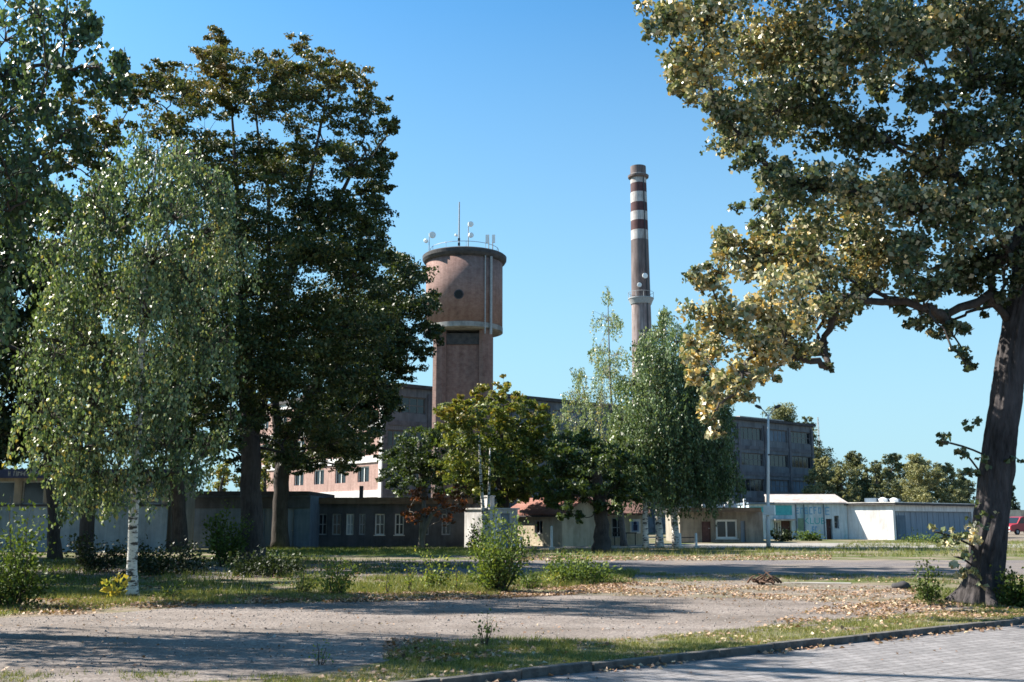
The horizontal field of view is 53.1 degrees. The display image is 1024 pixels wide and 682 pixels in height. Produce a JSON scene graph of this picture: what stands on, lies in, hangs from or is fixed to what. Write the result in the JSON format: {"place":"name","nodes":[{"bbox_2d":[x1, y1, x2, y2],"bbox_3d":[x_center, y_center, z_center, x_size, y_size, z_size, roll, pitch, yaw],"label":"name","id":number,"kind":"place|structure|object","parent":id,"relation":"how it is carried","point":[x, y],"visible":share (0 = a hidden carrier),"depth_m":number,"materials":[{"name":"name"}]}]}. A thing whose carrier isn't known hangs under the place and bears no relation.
{"place":"outdoors","nodes":[
{"label":"outdoors","id":0,"kind":"place"},
{"bbox_2d":[266,548,489,555],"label":"lawn","id":1,"kind":"structure","parent":0,"point":[369,553],"depth_m":49.76,"materials":[{"name":"green plant"}]},
{"bbox_2d":[260,246,445,548],"bbox_3d":[-9.347,2.972,59.082,11.354,17.825,9.286,0,-10,0],"label":"lime tree","id":2,"kind":"object","parent":1,"relation":"on","point":[404,267],"visible":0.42,"depth_m":57.54,"materials":[{"name":"green plant"}]},
{"bbox_2d":[400,483,469,547],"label":"rowan tree","id":3,"kind":"object","parent":1,"relation":"on","point":[424,521],"visible":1,"depth_m":58.35,"materials":[{"name":"brown plant"}]},
{"bbox_2d":[465,518,485,547],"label":"shrub","id":4,"kind":"object","parent":1,"relation":"on","point":[473,535],"visible":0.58,"depth_m":57.90,"materials":[{"name":"green plant"}]},
{"bbox_2d":[0,594,989,681],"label":"gravel path","id":5,"kind":"structure","parent":0,"point":[263,659],"depth_m":15.32,"materials":[{"name":"grey gravel"}]},
{"bbox_2d":[0,0,133,357],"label":"birch tree","id":6,"kind":"object","parent":5,"relation":"on","point":[15,206],"visible":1,"depth_m":15.94,"materials":[{"name":"green plant"}]},
{"bbox_2d":[309,639,335,664],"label":"weed","id":7,"kind":"object","parent":5,"relation":"on","point":[322,657],"visible":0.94,"depth_m":11.46,"materials":[{"name":"green plant"}]},
{"bbox_2d":[0,574,915,681],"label":"pebbles","id":8,"kind":"object","parent":5,"relation":"on","point":[244,625],"visible":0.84,"depth_m":16.34,"materials":[{"name":"stone"}]},
{"bbox_2d":[471,608,503,645],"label":"weed","id":9,"kind":"object","parent":5,"relation":"on","point":[487,631],"visible":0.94,"depth_m":13.17,"materials":[{"name":"green plant"}]},
{"bbox_2d":[906,552,949,601],"bbox_3d":[8.231,4.680,20.217,0.780,1.004,0.885,-7,-12,34],"label":"weed clump","id":10,"kind":"object","parent":5,"relation":"on","point":[929,593],"visible":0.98,"depth_m":20.18,"materials":[{"name":"green plant"}]},
{"bbox_2d":[0,532,1023,681],"bbox_3d":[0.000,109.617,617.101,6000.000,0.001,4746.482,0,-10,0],"label":"ground","id":11,"kind":"structure","parent":0,"point":[652,539],"depth_m":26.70,"materials":[{"name":"green plant"}]},
{"bbox_2d":[0,273,28,469],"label":"lime tree","id":12,"kind":"object","parent":11,"relation":"on","point":[6,425],"visible":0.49,"depth_m":27.88,"materials":[{"name":"green plant"}]},
{"bbox_2d":[0,494,69,607],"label":"shrub","id":13,"kind":"object","parent":11,"relation":"on","point":[10,589],"visible":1,"depth_m":19.01,"materials":[{"name":"green plant"}]},
{"bbox_2d":[0,148,81,559],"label":"maple tree","id":14,"kind":"object","parent":11,"relation":"on","point":[54,534],"visible":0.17,"depth_m":41.90,"materials":[{"name":"green plant"}]},
{"bbox_2d":[0,80,154,565],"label":"maple tree","id":15,"kind":"object","parent":11,"relation":"on","point":[108,131],"visible":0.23,"depth_m":37.62,"materials":[{"name":"green plant"}]},
{"bbox_2d":[62,530,127,572],"bbox_3d":[-12.943,6.585,32.020,2.131,1.339,1.770,5,-11,-28],"label":"shrub","id":16,"kind":"object","parent":11,"relation":"on","point":[88,559],"visible":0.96,"depth_m":31.74,"materials":[{"name":"green plant"}]},
{"bbox_2d":[0,469,196,551],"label":"hall","id":17,"kind":"structure","parent":11,"relation":"on","point":[15,486],"depth_m":53.16,"materials":[{"name":"concrete"}]},
{"bbox_2d":[0,481,14,503],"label":"window","id":18,"kind":"structure","parent":17,"relation":"in","point":[6,487],"depth_m":53.59,"materials":[{"name":"glass"}]},
{"bbox_2d":[22,481,43,503],"bbox_3d":[-25.010,7.937,53.569,1.150,1.190,0.050,0,-10,0],"label":"window","id":19,"kind":"structure","parent":17,"relation":"in","point":[33,491],"depth_m":53.58,"materials":[{"name":"glass"}]},
{"bbox_2d":[142,481,162,503],"bbox_3d":[-18.810,7.937,53.569,1.150,1.190,0.050,0,-10,0],"label":"window","id":20,"kind":"structure","parent":17,"relation":"in","point":[148,493],"depth_m":53.54,"materials":[{"name":"glass"}]},
{"bbox_2d":[100,572,131,598],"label":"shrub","id":21,"kind":"object","parent":11,"relation":"on","point":[111,590],"visible":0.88,"depth_m":21.13,"materials":[{"name":"yellow plant"}]},
{"bbox_2d":[0,129,261,595],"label":"birch tree","id":22,"kind":"object","parent":11,"relation":"on","point":[78,340],"visible":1,"depth_m":21.75,"materials":[{"name":"green plant"}]},
{"bbox_2d":[87,190,234,551],"bbox_3d":[-18.752,1.155,54.486,8.703,19.906,12.680,2,-10,-11],"label":"lime tree","id":23,"kind":"object","parent":11,"relation":"on","point":[179,530],"visible":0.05,"depth_m":52.98,"materials":[{"name":"green plant"}]},
{"bbox_2d":[117,534,220,575],"bbox_3d":[-10.665,6.427,30.849,2.927,1.248,3.086,-6,-12,33],"label":"shrub","id":24,"kind":"object","parent":11,"relation":"on","point":[149,563],"visible":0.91,"depth_m":30.55,"materials":[{"name":"green plant"}]},
{"bbox_2d":[153,580,185,597],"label":"weed","id":25,"kind":"object","parent":11,"relation":"on","point":[174,590],"visible":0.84,"depth_m":21.17,"materials":[{"name":"green plant"}]},
{"bbox_2d":[205,458,240,490],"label":"tree","id":26,"kind":"object","parent":11,"relation":"on","point":[219,484],"visible":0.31,"depth_m":85.41,"materials":[{"name":"green plant"}]},
{"bbox_2d":[200,499,253,565],"bbox_3d":[-10.143,6.809,36.349,1.821,2.381,1.758,8,-13,-38],"label":"shrub","id":27,"kind":"object","parent":11,"relation":"on","point":[224,546],"visible":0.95,"depth_m":36.13,"materials":[{"name":"green plant"}]},
{"bbox_2d":[193,491,334,547],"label":"garage block","id":28,"kind":"structure","parent":11,"relation":"on","point":[303,518],"depth_m":59.18,"materials":[{"name":"concrete"}]},
{"bbox_2d":[264,508,294,546],"bbox_3d":[-13.423,10.707,59.155,1.700,2.500,0.110,0,-10,0],"label":"door","id":29,"kind":"structure","parent":28,"relation":"in","point":[269,511],"depth_m":59.16,"materials":[{"name":"metal"}]},
{"bbox_2d":[220,545,308,576],"bbox_3d":[-7.242,6.431,29.957,2.543,0.921,2.529,0,-10,0],"label":"shrub","id":30,"kind":"object","parent":11,"relation":"on","point":[276,564],"visible":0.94,"depth_m":29.50,"materials":[{"name":"green plant"}]},
{"bbox_2d":[260,451,273,490],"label":"tree","id":31,"kind":"object","parent":11,"relation":"on","point":[265,476],"visible":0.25,"depth_m":91.25,"materials":[{"name":"green plant"}]},
{"bbox_2d":[126,24,411,563],"bbox_3d":[-10.370,-2.495,39.417,13.223,21.922,11.371,0,-10,0],"label":"locust tree","id":32,"kind":"object","parent":11,"relation":"on","point":[274,373],"visible":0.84,"depth_m":37.28,"materials":[{"name":"green plant"}]},
{"bbox_2d":[288,570,321,592],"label":"weed","id":33,"kind":"object","parent":11,"relation":"on","point":[302,586],"visible":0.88,"depth_m":22.28,"materials":[{"name":"green plant"}]},
{"bbox_2d":[313,548,364,594],"bbox_3d":[-3.701,4.956,21.911,1.104,1.047,1.118,-6,-12,30],"label":"shrub","id":34,"kind":"object","parent":11,"relation":"on","point":[342,582],"visible":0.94,"depth_m":21.86,"materials":[{"name":"green plant"}]},
{"bbox_2d":[319,486,477,546],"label":"building","id":35,"kind":"structure","parent":11,"relation":"on","point":[360,521],"depth_m":61.99,"materials":[{"name":"paint"}]},
{"bbox_2d":[319,514,326,534],"bbox_3d":[-11.481,11.127,62.147,0.543,1.259,0.050,0,-10,0],"label":"window","id":36,"kind":"structure","parent":35,"relation":"in","point":[323,517],"depth_m":62.14,"materials":[{"name":"glass"}]},
{"bbox_2d":[332,514,340,534],"bbox_3d":[-10.627,11.127,62.147,0.543,1.259,0.050,0,-10,0],"label":"window","id":37,"kind":"structure","parent":35,"relation":"in","point":[336,521],"depth_m":62.14,"materials":[{"name":"glass"}]},
{"bbox_2d":[346,514,353,534],"bbox_3d":[-9.813,11.127,62.147,0.465,1.259,0.050,0,-10,0],"label":"window","id":38,"kind":"structure","parent":35,"relation":"in","point":[350,517],"depth_m":62.14,"materials":[{"name":"grey glass"}]},
{"bbox_2d":[359,514,365,534],"bbox_3d":[-9.076,11.127,62.147,0.388,1.259,0.050,0,-10,0],"label":"window","id":39,"kind":"structure","parent":35,"relation":"in","point":[362,517],"depth_m":62.14,"materials":[{"name":"glass"}]},
{"bbox_2d":[374,514,384,535],"bbox_3d":[-8.009,11.135,62.049,0.702,1.309,0.240,0,-10,0],"label":"window","id":40,"kind":"structure","parent":35,"relation":"in","point":[379,518],"depth_m":62.14,"materials":[{"name":"white paint"}]},
{"bbox_2d":[393,514,404,535],"bbox_3d":[-6.826,11.135,62.049,0.663,1.309,0.240,0,-10,0],"label":"window","id":41,"kind":"structure","parent":35,"relation":"in","point":[399,520],"depth_m":62.12,"materials":[{"name":"white paint"}]},
{"bbox_2d":[400,559,416,590],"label":"weed","id":42,"kind":"object","parent":11,"relation":"on","point":[408,582],"visible":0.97,"depth_m":23.03,"materials":[{"name":"green plant"}]},
{"bbox_2d":[375,424,463,496],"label":"elm tree","id":43,"kind":"object","parent":11,"relation":"on","point":[418,460],"visible":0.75,"depth_m":72.03,"materials":[{"name":"green plant"}]},
{"bbox_2d":[414,544,454,587],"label":"shrub","id":44,"kind":"object","parent":11,"relation":"on","point":[430,580],"visible":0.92,"depth_m":23.90,"materials":[{"name":"green plant"}]},
{"bbox_2d":[422,202,506,507],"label":"water tower","id":45,"kind":"structure","parent":11,"relation":"on","point":[468,282],"depth_m":103.81,"materials":[{"name":"brick"}]},
{"bbox_2d":[463,435,500,546],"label":"birch tree","id":46,"kind":"object","parent":11,"relation":"on","point":[476,490],"visible":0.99,"depth_m":59.81,"materials":[{"name":"green plant"}]},
{"bbox_2d":[464,495,519,547],"bbox_3d":[-1.240,10.799,60.959,2.280,3.143,2.580,-9,-13,41],"label":"white hut","id":47,"kind":"object","parent":11,"relation":"on","point":[471,513],"visible":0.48,"depth_m":60.42,"materials":[{"name":"metal"}]},
{"bbox_2d":[501,513,507,547],"bbox_3d":[-0.495,11.168,60.336,0.065,2.000,0.800,-9,-13,41],"label":"door","id":48,"kind":"structure","parent":47,"relation":"in","point":[505,516],"depth_m":60.39,"materials":[{"name":"metal"}]},
{"bbox_2d":[457,495,540,591],"bbox_3d":[-0.279,4.623,23.325,1.908,2.201,1.747,0,-10,0],"label":"shrub","id":49,"kind":"object","parent":11,"relation":"on","point":[496,571],"visible":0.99,"depth_m":23.13,"materials":[{"name":"green plant"}]},
{"bbox_2d":[428,374,570,507],"bbox_3d":[-0.529,7.404,65.011,9.237,11.196,9.831,0,-10,0],"label":"maple tree","id":50,"kind":"object","parent":11,"relation":"on","point":[509,468],"visible":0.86,"depth_m":62.77,"materials":[{"name":"green plant"}]},
{"bbox_2d":[0,554,1023,681],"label":"fallen leaves","id":51,"kind":"object","parent":11,"relation":"on","point":[587,588],"visible":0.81,"depth_m":20.20,"materials":[{"name":"brown plant"}]},
{"bbox_2d":[516,570,547,588],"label":"weed","id":52,"kind":"object","parent":11,"relation":"on","point":[526,580],"visible":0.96,"depth_m":24.33,"materials":[{"name":"green plant"}]},
{"bbox_2d":[260,383,815,532],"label":"factory block","id":53,"kind":"structure","parent":11,"relation":"on","point":[791,444],"depth_m":131.70,"materials":[{"name":"grey concrete"}]},
{"bbox_2d":[315,470,323,483],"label":"window","id":54,"kind":"structure","parent":53,"relation":"in","point":[319,475],"depth_m":121.04,"materials":[{"name":"grey glass"}]},
{"bbox_2d":[359,466,368,481],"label":"window","id":55,"kind":"structure","parent":53,"relation":"in","point":[364,473],"depth_m":113.25,"materials":[{"name":"grey glass"}]},
{"bbox_2d":[387,430,422,447],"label":"window","id":56,"kind":"structure","parent":53,"relation":"in","point":[391,441],"depth_m":112.20,"materials":[{"name":"grey glass"}]},
{"bbox_2d":[394,397,424,414],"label":"window","id":57,"kind":"structure","parent":53,"relation":"in","point":[415,405],"depth_m":114.29,"materials":[{"name":"grey glass"}]},
{"bbox_2d":[554,410,582,425],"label":"window","id":58,"kind":"structure","parent":53,"relation":"in","point":[570,413],"depth_m":129.19,"materials":[{"name":"grey glass"}]},
{"bbox_2d":[740,427,761,440],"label":"window","id":59,"kind":"structure","parent":53,"relation":"in","point":[747,433],"depth_m":151.59,"materials":[{"name":"grey glass"}]},
{"bbox_2d":[741,452,762,465],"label":"window","id":60,"kind":"structure","parent":53,"relation":"in","point":[750,459],"depth_m":150.95,"materials":[{"name":"grey glass"}]},
{"bbox_2d":[742,479,763,491],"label":"window","id":61,"kind":"structure","parent":53,"relation":"in","point":[755,485],"depth_m":150.49,"materials":[{"name":"grey glass"}]},
{"bbox_2d":[766,429,785,442],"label":"window","id":62,"kind":"structure","parent":53,"relation":"in","point":[774,435],"depth_m":155.53,"materials":[{"name":"grey glass"}]},
{"bbox_2d":[770,454,786,467],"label":"window","id":63,"kind":"structure","parent":53,"relation":"in","point":[775,460],"depth_m":154.92,"materials":[{"name":"grey glass"}]},
{"bbox_2d":[770,480,788,492],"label":"window","id":64,"kind":"structure","parent":53,"relation":"in","point":[775,485],"depth_m":154.24,"materials":[{"name":"blue glass"}]},
{"bbox_2d":[791,431,809,444],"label":"window","id":65,"kind":"structure","parent":53,"relation":"in","point":[796,437],"depth_m":159.18,"materials":[{"name":"grey glass"}]},
{"bbox_2d":[792,456,810,468],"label":"window","id":66,"kind":"structure","parent":53,"relation":"in","point":[797,461],"depth_m":158.56,"materials":[{"name":"grey glass"}]},
{"bbox_2d":[793,481,811,492],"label":"window","id":67,"kind":"structure","parent":53,"relation":"in","point":[797,485],"depth_m":157.27,"materials":[{"name":"blue glass"}]},
{"bbox_2d":[538,568,563,583],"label":"weed","id":68,"kind":"object","parent":11,"relation":"on","point":[551,578],"visible":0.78,"depth_m":25.51,"materials":[{"name":"green plant"}]},
{"bbox_2d":[511,497,609,545],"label":"tiled house","id":69,"kind":"structure","parent":11,"relation":"on","point":[569,532],"depth_m":64.71,"materials":[{"name":"red tile"}]},
{"bbox_2d":[537,546,622,583],"bbox_3d":[1.651,5.761,26.348,1.949,0.992,2.520,-9,-14,43],"label":"shrub","id":70,"kind":"object","parent":11,"relation":"on","point":[573,573],"visible":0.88,"depth_m":26.21,"materials":[{"name":"green plant"}]},
{"bbox_2d":[546,287,638,545],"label":"birch tree","id":71,"kind":"object","parent":11,"relation":"on","point":[608,363],"visible":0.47,"depth_m":65.83,"materials":[{"name":"green plant"}]},
{"bbox_2d":[532,426,657,551],"bbox_3d":[4.406,7.736,53.135,6.780,6.622,7.378,0,-10,0],"label":"lime tree","id":72,"kind":"object","parent":11,"relation":"on","point":[595,479],"visible":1,"depth_m":52.87,"materials":[{"name":"green plant"}]},
{"bbox_2d":[592,498,650,544],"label":"cream shop","id":73,"kind":"structure","parent":11,"relation":"on","point":[634,532],"depth_m":66.89,"materials":[{"name":"brown tile"}]},
{"bbox_2d":[611,518,619,536],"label":"window","id":74,"kind":"structure","parent":73,"relation":"in","point":[615,523],"depth_m":67.02,"materials":[{"name":"glass"}]},
{"bbox_2d":[628,164,653,402],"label":"factory chimney","id":75,"kind":"object","parent":11,"relation":"on","point":[640,299],"visible":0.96,"depth_m":184.08,"materials":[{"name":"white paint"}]},
{"bbox_2d":[601,336,683,547],"bbox_3d":[7.389,5.828,60.601,5.381,12.724,6.598,0,-10,0],"label":"birch tree","id":76,"kind":"object","parent":11,"relation":"on","point":[627,424],"visible":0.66,"depth_m":59.65,"materials":[{"name":"green plant"}]},
{"bbox_2d":[627,305,723,547],"bbox_3d":[9.556,4.991,61.386,5.554,14.649,7.050,0,-10,0],"label":"birch tree","id":77,"kind":"object","parent":11,"relation":"on","point":[662,338],"visible":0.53,"depth_m":59.95,"materials":[{"name":"green plant"}]},
{"bbox_2d":[661,343,748,546],"bbox_3d":[11.496,5.970,62.108,5.520,13.026,7.007,0,-10,0],"label":"birch tree","id":78,"kind":"object","parent":11,"relation":"on","point":[727,479],"visible":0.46,"depth_m":60.46,"materials":[{"name":"green plant"}]},
{"bbox_2d":[663,498,763,542],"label":"kiosk","id":79,"kind":"object","parent":11,"relation":"on","point":[744,524],"visible":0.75,"depth_m":74.82,"materials":[{"name":"brown paint"}]},
{"bbox_2d":[701,521,710,541],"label":"door","id":80,"kind":"structure","parent":79,"relation":"in","point":[706,535],"depth_m":74.82,"materials":[{"name":"brown paint"}]},
{"bbox_2d":[716,520,737,538],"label":"window","id":81,"kind":"structure","parent":79,"relation":"in","point":[725,529],"depth_m":74.88,"materials":[{"name":"grey glass"}]},
{"bbox_2d":[499,543,1022,548],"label":"footpath","id":82,"kind":"structure","parent":11,"relation":"on","point":[789,545],"depth_m":65.50,"materials":[{"name":"concrete"}]},
{"bbox_2d":[755,404,780,547],"bbox_3d":[15.118,7.848,59.610,1.568,8.391,0.626,0,-10,0],"label":"street lamp","id":83,"kind":"object","parent":11,"relation":"on","point":[768,509],"visible":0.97,"depth_m":59.50,"materials":[{"name":"metal"}]},
{"bbox_2d":[770,527,796,540],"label":"shrub","id":84,"kind":"object","parent":11,"relation":"on","point":[784,536],"visible":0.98,"depth_m":78.74,"materials":[{"name":"green plant"}]},
{"bbox_2d":[734,494,847,538],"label":"club building","id":85,"kind":"structure","parent":11,"relation":"on","point":[825,515],"depth_m":87.28,"materials":[{"name":"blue paint"}]},
{"bbox_2d":[760,402,837,491],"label":"tree","id":86,"kind":"object","parent":11,"relation":"on","point":[783,412],"visible":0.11,"depth_m":213.69,"materials":[{"name":"green plant"}]},
{"bbox_2d":[792,529,823,540],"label":"shrub","id":87,"kind":"object","parent":11,"relation":"on","point":[807,536],"visible":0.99,"depth_m":80.85,"materials":[{"name":"green plant"}]},
{"bbox_2d":[802,416,826,489],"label":"tree","id":88,"kind":"object","parent":11,"relation":"on","point":[816,449],"visible":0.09,"depth_m":203.84,"materials":[{"name":"green plant"}]},
{"bbox_2d":[632,0,1023,606],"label":"poplar tree","id":89,"kind":"object","parent":11,"relation":"on","point":[976,32],"visible":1,"depth_m":19.87,"materials":[{"name":"green plant"}]},
{"bbox_2d":[844,497,974,539],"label":"white depot","id":90,"kind":"structure","parent":11,"relation":"on","point":[882,518],"depth_m":86.70,"materials":[{"name":"paint"}]},
{"bbox_2d":[895,528,941,542],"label":"shrub","id":91,"kind":"object","parent":11,"relation":"on","point":[911,538],"visible":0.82,"depth_m":73.48,"materials":[{"name":"green plant"}]},
{"bbox_2d":[951,468,975,503],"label":"tree","id":92,"kind":"object","parent":11,"relation":"on","point":[969,490],"visible":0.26,"depth_m":177.89,"materials":[{"name":"green plant"}]},
{"bbox_2d":[989,564,1023,607],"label":"shrub","id":93,"kind":"object","parent":11,"relation":"on","point":[1012,593],"visible":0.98,"depth_m":18.91,"materials":[{"name":"green plant"}]},
{"bbox_2d":[0,560,1023,577],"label":"road","id":94,"kind":"structure","parent":0,"point":[848,567],"depth_m":35.08,"materials":[{"name":"grey asphalt"}]},
{"bbox_2d":[0,0,1023,509],"label":"sky","id":95,"kind":"structure","parent":0,"point":[534,117],"materials":[{"name":"blue"}]},
{"bbox_2d":[572,574,921,602],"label":"dirt","id":96,"kind":"structure","parent":0,"point":[733,580],"depth_m":23.54,"materials":[{"name":"brown soil"}]},
{"bbox_2d":[747,570,781,584],"bbox_3d":[6.319,5.937,25.712,0.824,0.350,0.478,-5,-11,26],"label":"brush heap","id":97,"kind":"object","parent":96,"relation":"on","point":[764,579],"visible":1,"depth_m":25.69,"materials":[{"name":"brown wood"}]},
{"bbox_2d":[504,624,1023,681],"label":"paved road","id":98,"kind":"structure","parent":0,"point":[992,655],"depth_m":11.88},
{"bbox_2d":[390,616,1023,681],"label":"kerb","id":99,"kind":"structure","parent":98,"relation":"on","point":[545,670],"depth_m":12.34,"materials":[{"name":"concrete"}]},
{"bbox_2d":[913,532,1023,541],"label":"yard","id":100,"kind":"structure","parent":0,"point":[1012,536],"depth_m":95.91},
{"bbox_2d":[797,456,856,498],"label":"tree","id":101,"kind":"object","parent":100,"relation":"on","point":[820,467],"visible":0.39,"depth_m":147.60,"materials":[{"name":"green plant"}]},
{"bbox_2d":[824,468,862,501],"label":"tree","id":102,"kind":"object","parent":100,"relation":"on","point":[840,475],"visible":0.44,"depth_m":145.90,"materials":[{"name":"green plant"}]},
{"bbox_2d":[828,450,887,501],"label":"tree","id":103,"kind":"object","parent":100,"relation":"on","point":[851,463],"visible":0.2,"depth_m":162.96,"materials":[{"name":"green plant"}]},
{"bbox_2d":[858,460,901,501],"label":"tree","id":104,"kind":"object","parent":100,"relation":"on","point":[874,490],"visible":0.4,"depth_m":152.90,"materials":[{"name":"green plant"}]},
{"bbox_2d":[870,453,910,500],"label":"tree","id":105,"kind":"object","parent":100,"relation":"on","point":[897,466],"visible":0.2,"depth_m":168.94,"materials":[{"name":"green plant"}]},
{"bbox_2d":[880,452,961,502],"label":"tree","id":106,"kind":"object","parent":100,"relation":"on","point":[918,487],"visible":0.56,"depth_m":157.15,"materials":[{"name":"green plant"}]},
{"bbox_2d":[926,462,969,503],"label":"tree","id":107,"kind":"object","parent":100,"relation":"on","point":[952,485],"visible":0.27,"depth_m":164.93,"materials":[{"name":"green plant"}]},
{"bbox_2d":[1010,485,1020,509],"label":"spruce tree","id":108,"kind":"object","parent":100,"relation":"on","point":[1015,506],"visible":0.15,"depth_m":172.55,"materials":[{"name":"green plant"}]},
{"bbox_2d":[1008,517,1023,534],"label":"red van","id":109,"kind":"object","parent":100,"relation":"on","point":[1016,525],"visible":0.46,"depth_m":113.86,"materials":[{"name":"red paint"}]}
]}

